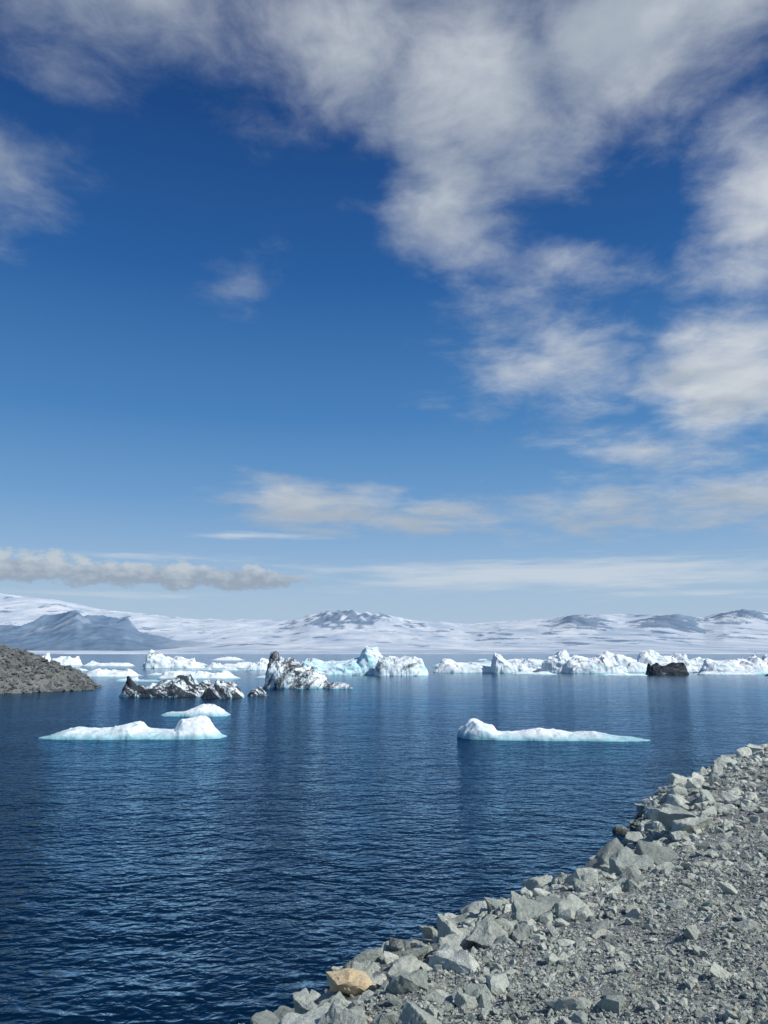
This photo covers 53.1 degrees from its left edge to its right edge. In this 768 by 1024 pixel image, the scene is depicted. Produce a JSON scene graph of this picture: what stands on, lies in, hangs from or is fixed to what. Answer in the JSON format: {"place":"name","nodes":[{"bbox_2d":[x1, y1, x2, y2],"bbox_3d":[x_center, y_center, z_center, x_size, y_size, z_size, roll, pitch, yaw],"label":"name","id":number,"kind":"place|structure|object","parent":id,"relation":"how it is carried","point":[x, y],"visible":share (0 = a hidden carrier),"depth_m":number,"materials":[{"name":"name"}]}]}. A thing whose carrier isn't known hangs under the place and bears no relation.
{"place":"outdoors","nodes":[
{"label":"outdoors","id":0,"kind":"place"},
{"bbox_2d":[0,648,98,693],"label":"hill","id":1,"kind":"structure","parent":0,"point":[41,682],"depth_m":89.71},
{"bbox_2d":[0,644,101,693],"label":"moraine rubble","id":2,"kind":"object","parent":1,"relation":"on","point":[28,658],"visible":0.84,"depth_m":91.89,"materials":[{"name":"stone"}]},
{"bbox_2d":[0,610,218,650],"bbox_3d":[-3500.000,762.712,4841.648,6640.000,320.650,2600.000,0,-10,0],"label":"mountain","id":3,"kind":"structure","parent":0,"point":[74,630],"depth_m":4388.29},
{"bbox_2d":[0,654,767,1023],"bbox_3d":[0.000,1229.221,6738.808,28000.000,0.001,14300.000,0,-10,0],"label":"water","id":4,"kind":"structure","parent":0,"point":[276,848],"depth_m":21.75,"materials":[{"name":"liquid"}]},
{"bbox_2d":[42,653,82,665],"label":"iceberg","id":5,"kind":"object","parent":4,"relation":"on","point":[67,660],"visible":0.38,"depth_m":255.86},
{"bbox_2d":[83,661,133,665],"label":"iceberg","id":6,"kind":"object","parent":4,"relation":"on","point":[92,663],"visible":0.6,"depth_m":243.31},
{"bbox_2d":[86,668,138,676],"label":"iceberg","id":7,"kind":"object","parent":4,"relation":"on","point":[99,672],"visible":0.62,"depth_m":138.60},
{"bbox_2d":[40,715,226,739],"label":"ice floe","id":8,"kind":"object","parent":4,"relation":"on","point":[198,727],"visible":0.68,"depth_m":40.54,"materials":[{"name":"ice"}]},
{"bbox_2d":[115,677,158,681],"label":"iceberg","id":9,"kind":"object","parent":4,"relation":"on","point":[135,679],"visible":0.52,"depth_m":118.17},
{"bbox_2d":[119,674,213,696],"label":"iceberg","id":10,"kind":"object","parent":4,"relation":"on","point":[181,686],"visible":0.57,"depth_m":78.14,"materials":[{"name":"black"}]},
{"bbox_2d":[140,649,204,668],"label":"iceberg","id":11,"kind":"object","parent":4,"relation":"on","point":[155,660],"visible":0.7,"depth_m":209.71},
{"bbox_2d":[150,678,197,686],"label":"iceberg","id":12,"kind":"object","parent":4,"relation":"on","point":[164,681],"visible":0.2,"depth_m":85.02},
{"bbox_2d":[161,704,230,716],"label":"ice floe","id":13,"kind":"object","parent":4,"relation":"on","point":[210,710],"visible":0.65,"depth_m":54.59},
{"bbox_2d":[157,670,239,678],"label":"iceberg","id":14,"kind":"object","parent":4,"relation":"on","point":[225,674],"visible":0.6,"depth_m":129.78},
{"bbox_2d":[202,679,243,698],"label":"iceberg","id":15,"kind":"object","parent":4,"relation":"on","point":[218,689],"visible":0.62,"depth_m":75.69,"materials":[{"name":"black"}]},
{"bbox_2d":[203,662,251,668],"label":"iceberg","id":16,"kind":"object","parent":4,"relation":"on","point":[238,665],"visible":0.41,"depth_m":208.66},
{"bbox_2d":[243,658,268,670],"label":"iceberg","id":17,"kind":"object","parent":4,"relation":"on","point":[261,664],"visible":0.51,"depth_m":186.89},
{"bbox_2d":[247,686,267,695],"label":"iceberg","id":18,"kind":"object","parent":4,"relation":"on","point":[259,691],"visible":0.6,"depth_m":79.47,"materials":[{"name":"black"}]},
{"bbox_2d":[263,651,329,688],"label":"iceberg","id":19,"kind":"object","parent":4,"relation":"on","point":[287,673],"visible":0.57,"depth_m":96.25,"materials":[{"name":"white"}]},
{"bbox_2d":[324,681,353,688],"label":"iceberg","id":20,"kind":"object","parent":4,"relation":"on","point":[337,685],"visible":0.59,"depth_m":95.09,"materials":[{"name":"white"}]},
{"bbox_2d":[300,646,382,675],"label":"iceberg","id":21,"kind":"object","parent":4,"relation":"on","point":[365,662],"visible":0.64,"depth_m":150.01,"materials":[{"name":"ice"}]},
{"bbox_2d":[374,656,427,675],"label":"iceberg","id":22,"kind":"object","parent":4,"relation":"on","point":[400,666],"visible":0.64,"depth_m":144.93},
{"bbox_2d":[433,658,490,672],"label":"iceberg","id":23,"kind":"object","parent":4,"relation":"on","point":[448,665],"visible":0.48,"depth_m":165.88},
{"bbox_2d":[489,652,529,672],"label":"iceberg","id":24,"kind":"object","parent":4,"relation":"on","point":[500,664],"visible":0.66,"depth_m":163.19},
{"bbox_2d":[511,671,556,674],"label":"iceberg","id":25,"kind":"object","parent":4,"relation":"on","point":[523,673],"visible":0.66,"depth_m":153.78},
{"bbox_2d":[526,659,546,666],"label":"iceberg","id":26,"kind":"object","parent":4,"relation":"on","point":[534,662],"visible":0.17,"depth_m":225.92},
{"bbox_2d":[457,718,649,741],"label":"ice floe","id":27,"kind":"object","parent":4,"relation":"on","point":[474,729],"visible":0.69,"depth_m":40.02,"materials":[{"name":"ice"}]},
{"bbox_2d":[540,650,569,672],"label":"iceberg","id":28,"kind":"object","parent":4,"relation":"on","point":[556,662],"visible":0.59,"depth_m":165.18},
{"bbox_2d":[564,654,622,673],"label":"iceberg","id":29,"kind":"object","parent":4,"relation":"on","point":[603,664],"visible":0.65,"depth_m":162.64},
{"bbox_2d":[572,651,636,665],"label":"iceberg","id":30,"kind":"object","parent":4,"relation":"on","point":[621,659],"visible":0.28,"depth_m":228.79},
{"bbox_2d":[601,672,646,675],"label":"iceberg","id":31,"kind":"object","parent":4,"relation":"on","point":[620,674],"visible":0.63,"depth_m":145.88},
{"bbox_2d":[620,662,646,672],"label":"iceberg","id":32,"kind":"object","parent":4,"relation":"on","point":[634,667],"visible":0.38,"depth_m":168.67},
{"bbox_2d":[646,662,688,674],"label":"iceberg","id":33,"kind":"object","parent":4,"relation":"on","point":[674,668],"visible":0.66,"depth_m":153.27,"materials":[{"name":"black"}]},
{"bbox_2d":[637,649,705,672],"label":"iceberg","id":34,"kind":"object","parent":4,"relation":"on","point":[651,657],"visible":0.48,"depth_m":171.41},
{"bbox_2d":[697,670,755,674],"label":"iceberg","id":35,"kind":"object","parent":4,"relation":"on","point":[714,672],"visible":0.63,"depth_m":151.50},
{"bbox_2d":[698,654,767,672],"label":"iceberg","id":36,"kind":"object","parent":4,"relation":"on","point":[753,662],"visible":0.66,"depth_m":164.85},
{"bbox_2d":[0,593,767,653],"bbox_3d":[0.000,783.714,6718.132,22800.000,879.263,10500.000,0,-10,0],"label":"glacier","id":37,"kind":"object","parent":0,"point":[742,631],"visible":0.89,"depth_m":6507.55,"materials":[{"name":"snow"}]},
{"bbox_2d":[0,0,767,623],"label":"sky","id":38,"kind":"structure","parent":0,"point":[454,311],"materials":[{"name":"blue"}]},
{"bbox_2d":[346,754,767,1023],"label":"ground","id":39,"kind":"structure","parent":0,"point":[385,967],"depth_m":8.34,"materials":[{"name":"gravel"}]},
{"bbox_2d":[251,1010,279,1023],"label":"boulder","id":40,"kind":"object","parent":39,"relation":"on","point":[266,1017],"visible":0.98,"depth_m":7.83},
{"bbox_2d":[273,1006,294,1019],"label":"boulder","id":41,"kind":"object","parent":39,"relation":"on","point":[280,1012],"visible":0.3,"depth_m":8.62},
{"bbox_2d":[278,1008,326,1023],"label":"boulder","id":42,"kind":"object","parent":39,"relation":"on","point":[313,1016],"visible":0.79,"depth_m":7.55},
{"bbox_2d":[292,988,316,1013],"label":"boulder","id":43,"kind":"object","parent":39,"relation":"on","point":[303,1002],"visible":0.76,"depth_m":8.12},
{"bbox_2d":[314,990,336,1003],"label":"boulder","id":44,"kind":"object","parent":39,"relation":"on","point":[326,994],"visible":0.19,"depth_m":9.04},
{"bbox_2d":[324,991,345,1004],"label":"boulder","id":45,"kind":"object","parent":39,"relation":"on","point":[338,996],"visible":0.31,"depth_m":8.51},
{"bbox_2d":[318,1001,367,1023],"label":"boulder","id":46,"kind":"object","parent":39,"relation":"on","point":[337,1013],"visible":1,"depth_m":7.22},
{"bbox_2d":[326,968,374,995],"bbox_3d":[-0.400,5.458,8.901,0.592,0.295,0.493,3,-22,20],"label":"boulder","id":47,"kind":"object","parent":39,"relation":"on","point":[351,981],"visible":0.86,"depth_m":8.81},
{"bbox_2d":[350,960,372,976],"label":"boulder","id":48,"kind":"object","parent":39,"relation":"on","point":[365,967],"visible":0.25,"depth_m":9.37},
{"bbox_2d":[340,949,383,969],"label":"boulder","id":49,"kind":"object","parent":39,"relation":"on","point":[374,955],"visible":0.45,"depth_m":9.80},
{"bbox_2d":[373,1010,400,1023],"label":"boulder","id":50,"kind":"object","parent":39,"relation":"on","point":[390,1017],"visible":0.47,"depth_m":6.94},
{"bbox_2d":[383,951,398,963],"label":"boulder","id":51,"kind":"object","parent":39,"relation":"on","point":[388,957],"visible":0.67,"depth_m":9.71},
{"bbox_2d":[388,937,411,950],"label":"boulder","id":52,"kind":"object","parent":39,"relation":"on","point":[395,944],"visible":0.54,"depth_m":10.12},
{"bbox_2d":[387,969,428,994],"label":"boulder","id":53,"kind":"object","parent":39,"relation":"on","point":[401,982],"visible":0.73,"depth_m":7.54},
{"bbox_2d":[386,953,432,980],"bbox_3d":[0.306,5.225,8.656,0.561,0.446,0.472,-6,-16,8],"label":"boulder","id":54,"kind":"object","parent":39,"relation":"on","point":[409,962],"visible":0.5,"depth_m":8.60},
{"bbox_2d":[401,947,428,960],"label":"boulder","id":55,"kind":"object","parent":39,"relation":"on","point":[419,954],"visible":0.48,"depth_m":9.39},
{"bbox_2d":[397,1000,441,1023],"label":"boulder","id":56,"kind":"object","parent":39,"relation":"on","point":[411,1013],"visible":0.98,"depth_m":6.70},
{"bbox_2d":[418,925,437,939],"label":"boulder","id":57,"kind":"object","parent":39,"relation":"on","point":[429,932],"visible":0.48,"depth_m":10.54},
{"bbox_2d":[436,913,458,930],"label":"boulder","id":58,"kind":"object","parent":39,"relation":"on","point":[448,915],"visible":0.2,"depth_m":12.30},
{"bbox_2d":[437,913,462,938],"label":"boulder","id":59,"kind":"object","parent":39,"relation":"on","point":[446,927],"visible":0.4,"depth_m":10.01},
{"bbox_2d":[437,937,462,950],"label":"boulder","id":60,"kind":"object","parent":39,"relation":"on","point":[456,945],"visible":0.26,"depth_m":9.09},
{"bbox_2d":[428,943,479,974],"bbox_3d":[0.798,4.872,8.307,0.304,0.302,0.742,8,-13,-38],"label":"boulder","id":61,"kind":"object","parent":39,"relation":"on","point":[447,956],"visible":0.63,"depth_m":8.23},
{"bbox_2d":[445,934,474,949],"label":"boulder","id":62,"kind":"object","parent":39,"relation":"on","point":[461,940],"visible":0.38,"depth_m":9.33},
{"bbox_2d":[446,912,473,924],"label":"boulder","id":63,"kind":"object","parent":39,"relation":"on","point":[460,918],"visible":0.12,"depth_m":11.87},
{"bbox_2d":[454,992,477,1008],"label":"boulder","id":64,"kind":"object","parent":39,"relation":"on","point":[464,1001],"visible":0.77,"depth_m":6.95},
{"bbox_2d":[458,926,474,934],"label":"boulder","id":65,"kind":"object","parent":39,"relation":"on","point":[466,930],"visible":0.23,"depth_m":10.04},
{"bbox_2d":[460,900,486,914],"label":"boulder","id":66,"kind":"object","parent":39,"relation":"on","point":[475,906],"visible":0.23,"depth_m":12.35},
{"bbox_2d":[466,916,507,948],"bbox_3d":[1.284,5.101,9.194,0.557,0.282,0.536,18,1,-12],"label":"boulder","id":67,"kind":"object","parent":39,"relation":"on","point":[486,931],"visible":0.61,"depth_m":9.20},
{"bbox_2d":[484,897,505,911],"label":"boulder","id":68,"kind":"object","parent":39,"relation":"on","point":[492,904],"visible":0.45,"depth_m":11.14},
{"bbox_2d":[509,891,520,903],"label":"boulder","id":69,"kind":"object","parent":39,"relation":"on","point":[514,895],"visible":0.29,"depth_m":11.40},
{"bbox_2d":[512,923,529,941],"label":"boulder","id":70,"kind":"object","parent":39,"relation":"on","point":[522,930],"visible":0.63,"depth_m":8.90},
{"bbox_2d":[520,886,532,897],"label":"boulder","id":71,"kind":"object","parent":39,"relation":"on","point":[525,891],"visible":0.49,"depth_m":12.32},
{"bbox_2d":[511,899,549,920],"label":"boulder","id":72,"kind":"object","parent":39,"relation":"on","point":[521,909],"visible":0.45,"depth_m":9.89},
{"bbox_2d":[521,875,552,890],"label":"boulder","id":73,"kind":"object","parent":39,"relation":"on","point":[531,884],"visible":0.38,"depth_m":13.37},
{"bbox_2d":[310,751,767,1023],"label":"rubble","id":74,"kind":"object","parent":39,"relation":"on","point":[482,992],"visible":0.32,"depth_m":9.27,"materials":[{"name":"stone"}]},
{"bbox_2d":[532,888,549,896],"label":"boulder","id":75,"kind":"object","parent":39,"relation":"on","point":[538,891],"visible":0.46,"depth_m":11.52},
{"bbox_2d":[534,896,562,910],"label":"boulder","id":76,"kind":"object","parent":39,"relation":"on","point":[549,901],"visible":0.16,"depth_m":10.37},
{"bbox_2d":[551,872,566,884],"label":"boulder","id":77,"kind":"object","parent":39,"relation":"on","point":[560,877],"visible":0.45,"depth_m":13.09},
{"bbox_2d":[543,996,592,1010],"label":"boulder","id":78,"kind":"object","parent":39,"relation":"on","point":[565,1003],"visible":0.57,"depth_m":6.41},
{"bbox_2d":[553,894,589,916],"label":"boulder","id":79,"kind":"object","parent":39,"relation":"on","point":[573,902],"visible":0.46,"depth_m":9.72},
{"bbox_2d":[573,877,586,891],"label":"boulder","id":80,"kind":"object","parent":39,"relation":"on","point":[578,885],"visible":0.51,"depth_m":10.78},
{"bbox_2d":[565,867,598,885],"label":"boulder","id":81,"kind":"object","parent":39,"relation":"on","point":[588,876],"visible":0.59,"depth_m":11.19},
{"bbox_2d":[574,906,592,921],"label":"boulder","id":82,"kind":"object","parent":39,"relation":"on","point":[585,910],"visible":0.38,"depth_m":9.45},
{"bbox_2d":[583,838,623,868],"bbox_3d":[4.284,6.789,14.890,1.023,0.568,1.056,-17,-2,-34],"label":"boulder","id":83,"kind":"object","parent":39,"relation":"on","point":[607,851],"visible":0.35,"depth_m":14.79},
{"bbox_2d":[610,878,625,886],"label":"boulder","id":84,"kind":"object","parent":39,"relation":"on","point":[619,882],"visible":0.36,"depth_m":10.71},
{"bbox_2d":[612,825,631,834],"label":"boulder","id":85,"kind":"object","parent":39,"relation":"on","point":[620,830],"visible":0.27,"depth_m":19.37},
{"bbox_2d":[615,860,638,875],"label":"boulder","id":86,"kind":"object","parent":39,"relation":"on","point":[621,866],"visible":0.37,"depth_m":11.89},
{"bbox_2d":[620,879,640,892],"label":"boulder","id":87,"kind":"object","parent":39,"relation":"on","point":[629,886],"visible":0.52,"depth_m":10.45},
{"bbox_2d":[617,866,644,880],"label":"boulder","id":88,"kind":"object","parent":39,"relation":"on","point":[629,872],"visible":0.46,"depth_m":11.03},
{"bbox_2d":[609,846,653,873],"bbox_3d":[4.016,5.862,12.563,0.678,0.591,0.784,15,9,15],"label":"boulder","id":89,"kind":"object","parent":39,"relation":"on","point":[626,855],"visible":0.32,"depth_m":12.59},
{"bbox_2d":[623,831,642,843],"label":"boulder","id":90,"kind":"object","parent":39,"relation":"on","point":[634,837],"visible":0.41,"depth_m":17.00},
{"bbox_2d":[625,905,640,912],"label":"boulder","id":91,"kind":"object","parent":39,"relation":"on","point":[629,908],"visible":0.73,"depth_m":9.32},
{"bbox_2d":[642,800,659,808],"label":"boulder","id":92,"kind":"object","parent":39,"relation":"on","point":[652,804],"visible":0.55,"depth_m":20.64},
{"bbox_2d":[648,808,659,820],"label":"boulder","id":93,"kind":"object","parent":39,"relation":"on","point":[652,813],"visible":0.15,"depth_m":19.03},
{"bbox_2d":[634,840,679,865],"bbox_3d":[4.647,5.829,12.899,0.866,0.492,0.774,9,-22,2],"label":"boulder","id":94,"kind":"object","parent":39,"relation":"on","point":[657,854],"visible":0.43,"depth_m":12.85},
{"bbox_2d":[655,862,674,868],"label":"boulder","id":95,"kind":"object","parent":39,"relation":"on","point":[664,865],"visible":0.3,"depth_m":11.76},
{"bbox_2d":[658,785,678,793],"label":"boulder","id":96,"kind":"object","parent":39,"relation":"on","point":[663,789],"visible":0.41,"depth_m":21.27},
{"bbox_2d":[665,794,689,806],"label":"boulder","id":97,"kind":"object","parent":39,"relation":"on","point":[675,800],"visible":0.52,"depth_m":19.70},
{"bbox_2d":[667,786,687,795],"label":"boulder","id":98,"kind":"object","parent":39,"relation":"on","point":[679,790],"visible":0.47,"depth_m":20.42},
{"bbox_2d":[657,804,699,830],"bbox_3d":[6.030,6.352,15.737,0.578,0.735,1.024,-17,2,-43],"label":"boulder","id":99,"kind":"object","parent":39,"relation":"on","point":[668,814],"visible":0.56,"depth_m":15.66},
{"bbox_2d":[673,776,687,784],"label":"boulder","id":100,"kind":"object","parent":39,"relation":"on","point":[680,780],"visible":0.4,"depth_m":22.02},
{"bbox_2d":[671,831,689,841],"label":"boulder","id":101,"kind":"object","parent":39,"relation":"on","point":[676,836],"visible":0.61,"depth_m":14.37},
{"bbox_2d":[682,845,695,852],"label":"boulder","id":102,"kind":"object","parent":39,"relation":"on","point":[689,848],"visible":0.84,"depth_m":13.07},
{"bbox_2d":[683,925,699,939],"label":"boulder","id":103,"kind":"object","parent":39,"relation":"on","point":[691,932],"visible":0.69,"depth_m":8.12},
{"bbox_2d":[684,976,698,989],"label":"boulder","id":104,"kind":"object","parent":39,"relation":"on","point":[690,982],"visible":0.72,"depth_m":6.46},
{"bbox_2d":[671,817,712,833],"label":"boulder","id":105,"kind":"object","parent":39,"relation":"on","point":[690,825],"visible":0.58,"depth_m":14.67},
{"bbox_2d":[685,772,705,788],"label":"boulder","id":106,"kind":"object","parent":39,"relation":"on","point":[696,781],"visible":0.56,"depth_m":20.80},
{"bbox_2d":[697,789,713,801],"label":"boulder","id":107,"kind":"object","parent":39,"relation":"on","point":[705,795],"visible":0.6,"depth_m":19.27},
{"bbox_2d":[697,806,716,817],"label":"boulder","id":108,"kind":"object","parent":39,"relation":"on","point":[709,811],"visible":0.51,"depth_m":16.23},
{"bbox_2d":[708,774,724,785],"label":"boulder","id":109,"kind":"object","parent":39,"relation":"on","point":[712,778],"visible":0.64,"depth_m":20.81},
{"bbox_2d":[711,764,722,774],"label":"boulder","id":110,"kind":"object","parent":39,"relation":"on","point":[717,769],"visible":0.42,"depth_m":22.36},
{"bbox_2d":[717,842,731,849],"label":"boulder","id":111,"kind":"object","parent":39,"relation":"on","point":[724,845],"visible":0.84,"depth_m":12.51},
{"bbox_2d":[713,757,737,767],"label":"boulder","id":112,"kind":"object","parent":39,"relation":"on","point":[721,762],"visible":0.38,"depth_m":24.61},
{"bbox_2d":[722,819,732,831],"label":"boulder","id":113,"kind":"object","parent":39,"relation":"on","point":[726,825],"visible":0.63,"depth_m":14.14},
{"bbox_2d":[714,787,740,801],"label":"boulder","id":114,"kind":"object","parent":39,"relation":"on","point":[735,790],"visible":0.3,"depth_m":18.71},
{"bbox_2d":[720,791,741,801],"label":"boulder","id":115,"kind":"object","parent":39,"relation":"on","point":[724,795],"visible":0.6,"depth_m":17.78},
{"bbox_2d":[736,747,751,757],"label":"boulder","id":116,"kind":"object","parent":39,"relation":"on","point":[747,751],"visible":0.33,"depth_m":27.26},
{"bbox_2d":[743,792,756,799],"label":"boulder","id":117,"kind":"object","parent":39,"relation":"on","point":[749,795],"visible":0.58,"depth_m":17.19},
{"bbox_2d":[745,744,763,752],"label":"boulder","id":118,"kind":"object","parent":39,"relation":"on","point":[753,748],"visible":0.35,"depth_m":28.88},
{"bbox_2d":[749,815,759,822],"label":"boulder","id":119,"kind":"object","parent":39,"relation":"on","point":[753,819],"visible":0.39,"depth_m":14.43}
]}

